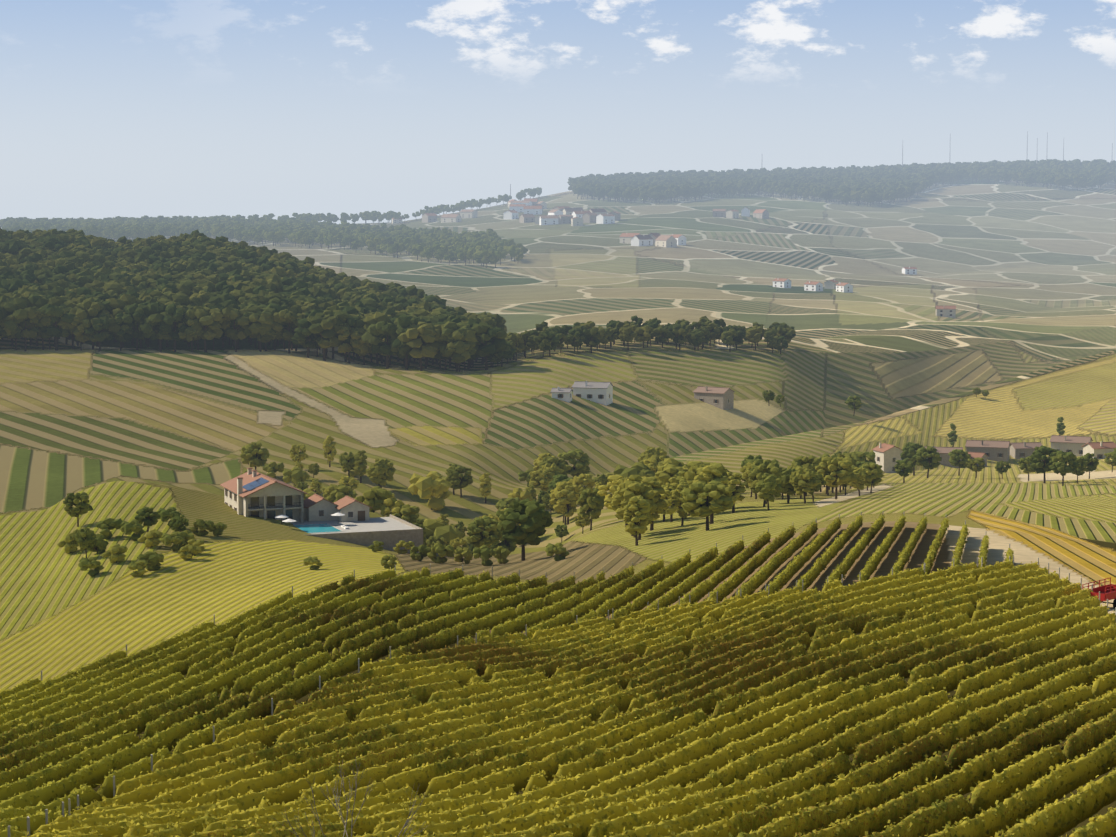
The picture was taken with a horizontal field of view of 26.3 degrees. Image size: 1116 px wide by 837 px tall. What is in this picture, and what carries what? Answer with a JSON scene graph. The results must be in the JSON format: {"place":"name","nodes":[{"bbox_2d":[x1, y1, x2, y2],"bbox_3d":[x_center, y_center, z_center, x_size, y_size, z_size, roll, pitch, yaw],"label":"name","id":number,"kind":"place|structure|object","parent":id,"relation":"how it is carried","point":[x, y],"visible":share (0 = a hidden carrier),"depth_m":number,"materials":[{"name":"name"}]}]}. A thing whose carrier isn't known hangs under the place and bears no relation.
{"place":"outdoors","nodes":[
{"label":"outdoors","id":0,"kind":"place"},
{"bbox_2d":[0,227,795,371],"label":"forest hill","id":1,"kind":"structure","parent":0,"point":[189,289],"depth_m":934.63,"materials":[{"name":"green plant"}]},
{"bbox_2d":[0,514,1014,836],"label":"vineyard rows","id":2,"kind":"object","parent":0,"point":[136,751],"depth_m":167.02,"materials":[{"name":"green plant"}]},
{"bbox_2d":[0,178,1115,836],"bbox_3d":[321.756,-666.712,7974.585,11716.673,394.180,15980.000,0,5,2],"label":"terrain","id":3,"kind":"structure","parent":0,"point":[1020,278],"depth_m":824.94,"materials":[{"name":"green plant"}]},
{"bbox_2d":[63,492,188,557],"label":"trees","id":4,"kind":"object","parent":3,"relation":"on","point":[85,539],"visible":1,"depth_m":398.30,"materials":[{"name":"green plant"}]},
{"bbox_2d":[57,507,396,576],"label":"garden bush","id":5,"kind":"object","parent":3,"relation":"on","point":[114,554],"visible":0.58,"depth_m":385.27,"materials":[{"name":"green plant"}]},
{"bbox_2d":[2,214,527,267],"bbox_3d":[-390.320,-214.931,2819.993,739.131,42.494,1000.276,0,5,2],"label":"wood","id":6,"kind":"object","parent":3,"relation":"on","point":[484,247],"visible":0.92,"depth_m":2710.32,"materials":[{"name":"green plant"}]},
{"bbox_2d":[0,187,541,227],"bbox_3d":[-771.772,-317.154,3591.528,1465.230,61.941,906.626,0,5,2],"label":"skyline trees","id":7,"kind":"object","parent":3,"relation":"on","point":[373,216],"visible":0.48,"depth_m":3455.00,"materials":[{"name":"green plant"}]},
{"bbox_2d":[220,468,422,552],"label":"villa","id":8,"kind":"object","parent":3,"relation":"on","point":[252,492],"visible":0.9,"depth_m":438.47,"materials":[{"name":"paint"}]},
{"bbox_2d":[137,486,569,570],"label":"garden bush","id":9,"kind":"object","parent":3,"relation":"on","point":[375,498],"visible":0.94,"depth_m":399.11,"materials":[{"name":"green plant"}]},
{"bbox_2d":[392,218,401,223],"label":"house","id":10,"kind":"structure","parent":3,"relation":"on","point":[398,220],"depth_m":3440.08,"materials":[{"name":"tile"}]},
{"bbox_2d":[422,213,436,222],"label":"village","id":11,"kind":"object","parent":3,"relation":"on","point":[428,217],"visible":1,"depth_m":3400.75,"materials":[{"name":"paint"}]},
{"bbox_2d":[441,214,461,222],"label":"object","id":12,"kind":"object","parent":3,"relation":"on","point":[447,218],"visible":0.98,"depth_m":3349.28,"materials":[{"name":"paint"}]},
{"bbox_2d":[460,209,477,217],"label":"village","id":13,"kind":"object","parent":3,"relation":"on","point":[468,213],"visible":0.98,"depth_m":3454.76,"materials":[{"name":"paint"}]},
{"bbox_2d":[240,435,709,553],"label":"valley trees","id":14,"kind":"object","parent":3,"relation":"on","point":[564,493],"visible":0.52,"depth_m":568.64,"materials":[{"name":"green plant"}]},
{"bbox_2d":[503,210,518,219],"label":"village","id":15,"kind":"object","parent":3,"relation":"on","point":[510,214],"visible":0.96,"depth_m":3321.78,"materials":[{"name":"paint"}]},
{"bbox_2d":[509,204,525,211],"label":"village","id":16,"kind":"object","parent":3,"relation":"on","point":[518,207],"visible":0.65,"depth_m":3512.53,"materials":[{"name":"tile"}]},
{"bbox_2d":[512,201,531,205],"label":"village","id":17,"kind":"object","parent":3,"relation":"on","point":[528,203],"visible":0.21,"depth_m":3645.84,"materials":[{"name":"tile"}]},
{"bbox_2d":[496,499,552,560],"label":"lone tree","id":18,"kind":"object","parent":3,"relation":"on","point":[533,518],"visible":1,"depth_m":400.66,"materials":[{"name":"green plant"}]},
{"bbox_2d":[519,214,534,222],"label":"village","id":19,"kind":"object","parent":3,"relation":"on","point":[525,218],"visible":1,"depth_m":3198.69,"materials":[{"name":"paint"}]},
{"bbox_2d":[524,198,537,204],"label":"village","id":20,"kind":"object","parent":3,"relation":"on","point":[534,200],"visible":0.31,"depth_m":3660.44,"materials":[{"name":"tile"}]},
{"bbox_2d":[523,205,541,214],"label":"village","id":21,"kind":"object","parent":3,"relation":"on","point":[534,210],"visible":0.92,"depth_m":3402.54,"materials":[{"name":"tile"}]},
{"bbox_2d":[535,215,539,223],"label":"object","id":22,"kind":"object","parent":3,"relation":"on","point":[537,219],"visible":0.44,"depth_m":3144.31,"materials":[{"name":"tile"}]},
{"bbox_2d":[537,201,546,208],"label":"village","id":23,"kind":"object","parent":3,"relation":"on","point":[543,203],"visible":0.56,"depth_m":3549.53,"materials":[{"name":"tile"}]},
{"bbox_2d":[539,215,558,224],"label":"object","id":24,"kind":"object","parent":3,"relation":"on","point":[548,219],"visible":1,"depth_m":3108.43,"materials":[{"name":"paint"}]},
{"bbox_2d":[548,209,563,214],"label":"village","id":25,"kind":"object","parent":3,"relation":"on","point":[555,212],"visible":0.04,"depth_m":3233.63,"materials":[{"name":"tile"}]},
{"bbox_2d":[550,387,572,401],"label":"house","id":26,"kind":"structure","parent":3,"relation":"on","point":[563,394],"depth_m":806.59,"materials":[{"name":"paint"}]},
{"bbox_2d":[553,206,569,210],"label":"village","id":27,"kind":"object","parent":3,"relation":"on","point":[560,208],"visible":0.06,"depth_m":3337.94,"materials":[{"name":"tile"}]},
{"bbox_2d":[558,214,572,223],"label":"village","id":28,"kind":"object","parent":3,"relation":"on","point":[564,219],"visible":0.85,"depth_m":3113.16,"materials":[{"name":"tile"}]},
{"bbox_2d":[562,207,583,214],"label":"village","id":29,"kind":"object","parent":3,"relation":"on","point":[567,211],"visible":0.31,"depth_m":3263.51,"materials":[{"name":"tile"}]},
{"bbox_2d":[571,216,582,225],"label":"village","id":30,"kind":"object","parent":3,"relation":"on","point":[576,221],"visible":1,"depth_m":3046.80,"materials":[{"name":"paint"}]},
{"bbox_2d":[571,211,590,217],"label":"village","id":31,"kind":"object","parent":3,"relation":"on","point":[577,213],"visible":0.31,"depth_m":3199.22,"materials":[{"name":"tile"}]},
{"bbox_2d":[582,212,597,222],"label":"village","id":32,"kind":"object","parent":3,"relation":"on","point":[589,217],"visible":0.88,"depth_m":3117.26,"materials":[{"name":"paint"}]},
{"bbox_2d":[571,381,613,405],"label":"white house","id":33,"kind":"structure","parent":3,"relation":"on","point":[600,392],"depth_m":820.29,"materials":[{"name":"paint"}]},
{"bbox_2d":[588,208,606,213],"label":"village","id":34,"kind":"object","parent":3,"relation":"on","point":[598,211],"visible":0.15,"depth_m":3222.77,"materials":[{"name":"tile"}]},
{"bbox_2d":[596,213,614,223],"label":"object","id":35,"kind":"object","parent":3,"relation":"on","point":[605,218],"visible":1,"depth_m":3091.96,"materials":[{"name":"paint"}]},
{"bbox_2d":[610,211,620,220],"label":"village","id":36,"kind":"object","parent":3,"relation":"on","point":[617,215],"visible":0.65,"depth_m":3160.41,"materials":[{"name":"tile"}]},
{"bbox_2d":[619,233,640,243],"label":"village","id":37,"kind":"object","parent":3,"relation":"on","point":[625,237],"visible":0.5,"depth_m":2710.30,"materials":[{"name":"paint"}]},
{"bbox_2d":[630,235,652,245],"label":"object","id":38,"kind":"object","parent":3,"relation":"on","point":[641,240],"visible":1,"depth_m":2672.10,"materials":[{"name":"paint"}]},
{"bbox_2d":[648,233,659,243],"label":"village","id":39,"kind":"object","parent":3,"relation":"on","point":[654,236],"visible":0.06,"depth_m":2706.72,"materials":[{"name":"tile"}]},
{"bbox_2d":[655,235,676,246],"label":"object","id":40,"kind":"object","parent":3,"relation":"on","point":[665,240],"visible":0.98,"depth_m":2658.13,"materials":[{"name":"paint"}]},
{"bbox_2d":[597,461,745,545],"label":"trees","id":41,"kind":"object","parent":3,"relation":"on","point":[638,504],"visible":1,"depth_m":405.34,"materials":[{"name":"green plant"}]},
{"bbox_2d":[672,234,686,244],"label":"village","id":42,"kind":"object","parent":3,"relation":"on","point":[680,239],"visible":0.52,"depth_m":2699.56,"materials":[{"name":"paint"}]},
{"bbox_2d":[693,386,734,409],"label":"house","id":43,"kind":"structure","parent":3,"relation":"on","point":[722,398],"depth_m":863.97,"materials":[{"name":"paint"}]},
{"bbox_2d":[713,209,725,216],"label":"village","id":44,"kind":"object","parent":3,"relation":"on","point":[719,212],"visible":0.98,"depth_m":3274.11,"materials":[{"name":"paint"}]},
{"bbox_2d":[726,209,738,217],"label":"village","id":45,"kind":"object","parent":3,"relation":"on","point":[734,213],"visible":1,"depth_m":3262.50,"materials":[{"name":"paint"}]},
{"bbox_2d":[741,207,749,216],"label":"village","id":46,"kind":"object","parent":3,"relation":"on","point":[745,211],"visible":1,"depth_m":3314.14,"materials":[{"name":"paint"}]},
{"bbox_2d":[753,209,768,218],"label":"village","id":47,"kind":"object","parent":3,"relation":"on","point":[761,213],"visible":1,"depth_m":3285.05,"materials":[{"name":"paint"}]},
{"bbox_2d":[773,278,790,287],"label":"house","id":48,"kind":"structure","parent":3,"relation":"on","point":[781,283],"depth_m":2118.15,"materials":[{"name":"paint"}]},
{"bbox_2d":[510,131,1112,195],"bbox_3d":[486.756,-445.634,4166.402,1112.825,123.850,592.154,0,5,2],"label":"radio masts","id":49,"kind":"object","parent":3,"relation":"on","point":[949,159],"visible":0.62,"depth_m":4421.70,"materials":[{"name":"grey metal"}]},
{"bbox_2d":[740,451,884,509],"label":"tree row","id":50,"kind":"object","parent":3,"relation":"on","point":[768,479],"visible":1,"depth_m":472.69,"materials":[{"name":"green plant"}]},
{"bbox_2d":[804,281,823,290],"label":"house","id":51,"kind":"structure","parent":3,"relation":"on","point":[812,286],"depth_m":2073.57,"materials":[{"name":"paint"}]},
{"bbox_2d":[824,279,837,288],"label":"house","id":52,"kind":"structure","parent":3,"relation":"on","point":[830,284],"depth_m":2130.06,"materials":[{"name":"tile"}]},
{"bbox_2d":[567,159,1115,206],"bbox_3d":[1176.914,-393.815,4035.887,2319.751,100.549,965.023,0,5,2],"label":"ridge forest","id":53,"kind":"object","parent":3,"relation":"on","point":[876,183],"visible":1,"depth_m":4020.07,"materials":[{"name":"green plant"}]},
{"bbox_2d":[836,282,852,292],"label":"house","id":54,"kind":"structure","parent":3,"relation":"on","point":[844,287],"depth_m":2070.46,"materials":[{"name":"paint"}]},
{"bbox_2d":[762,387,988,415],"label":"slope trees","id":55,"kind":"object","parent":3,"relation":"on","point":[770,395],"visible":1,"depth_m":838.53,"materials":[{"name":"green plant"}]},
{"bbox_2d":[872,443,902,472],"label":"house","id":56,"kind":"structure","parent":3,"relation":"on","point":[887,456],"depth_m":746.92,"materials":[{"name":"paint"}]},
{"bbox_2d":[902,267,916,274],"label":"house","id":57,"kind":"structure","parent":3,"relation":"on","point":[909,270],"depth_m":2630.54,"materials":[{"name":"paint"}]},
{"bbox_2d":[923,446,962,467],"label":"house","id":58,"kind":"structure","parent":3,"relation":"on","point":[943,453],"depth_m":807.40,"materials":[{"name":"paint"}]},
{"bbox_2d":[935,305,955,317],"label":"house","id":59,"kind":"structure","parent":3,"relation":"on","point":[946,311],"depth_m":1762.38,"materials":[{"name":"paint"}]},
{"bbox_2d":[829,442,1115,489],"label":"trees","id":60,"kind":"object","parent":3,"relation":"on","point":[912,455],"visible":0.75,"depth_m":641.20,"materials":[{"name":"green plant"}]},
{"bbox_2d":[968,452,988,466],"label":"house","id":61,"kind":"structure","parent":3,"relation":"on","point":[978,454],"depth_m":811.64,"materials":[{"name":"tile"}]},
{"bbox_2d":[965,440,1010,461],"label":"house","id":62,"kind":"structure","parent":3,"relation":"on","point":[999,451],"depth_m":825.83,"materials":[{"name":"paint"}]},
{"bbox_2d":[947,417,1065,446],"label":"trees","id":63,"kind":"object","parent":3,"relation":"on","point":[953,436],"visible":0.88,"depth_m":825.40,"materials":[{"name":"green plant"}]},
{"bbox_2d":[1010,442,1042,458],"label":"house","id":64,"kind":"structure","parent":3,"relation":"on","point":[1018,450],"depth_m":832.93,"materials":[{"name":"paint"}]},
{"bbox_2d":[1049,435,1092,455],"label":"house","id":65,"kind":"structure","parent":3,"relation":"on","point":[1072,444],"depth_m":838.60,"materials":[{"name":"tile"}]},
{"bbox_2d":[1081,442,1115,458],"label":"house","id":66,"kind":"structure","parent":3,"relation":"on","point":[1099,450],"depth_m":793.28,"materials":[{"name":"paint"}]},
{"bbox_2d":[1082,577,1115,608],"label":"trailer","id":67,"kind":"object","parent":3,"relation":"on","point":[1108,591],"visible":0.69,"depth_m":175.84,"materials":[{"name":"red paint"}]},
{"bbox_2d":[0,0,1115,228],"label":"sky","id":68,"kind":"structure","parent":0,"point":[109,108],"materials":[{"name":"blue"}]},
{"bbox_2d":[22,560,1115,836],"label":"vineyard","id":69,"kind":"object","parent":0,"point":[536,751],"depth_m":114.76,"materials":[{"name":"green plant"}]},
{"bbox_2d":[273,759,426,836],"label":"bare shrubs","id":70,"kind":"object","parent":69,"relation":"on","point":[343,821],"visible":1,"depth_m":67.27,"materials":[{"name":"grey plant"}]},
{"bbox_2d":[7,512,1115,836],"bbox_3d":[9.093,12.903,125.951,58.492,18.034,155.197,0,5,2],"label":"vineyard posts","id":71,"kind":"object","parent":69,"relation":"in","point":[359,672],"visible":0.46,"depth_m":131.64,"materials":[{"name":"wood"}]}
]}

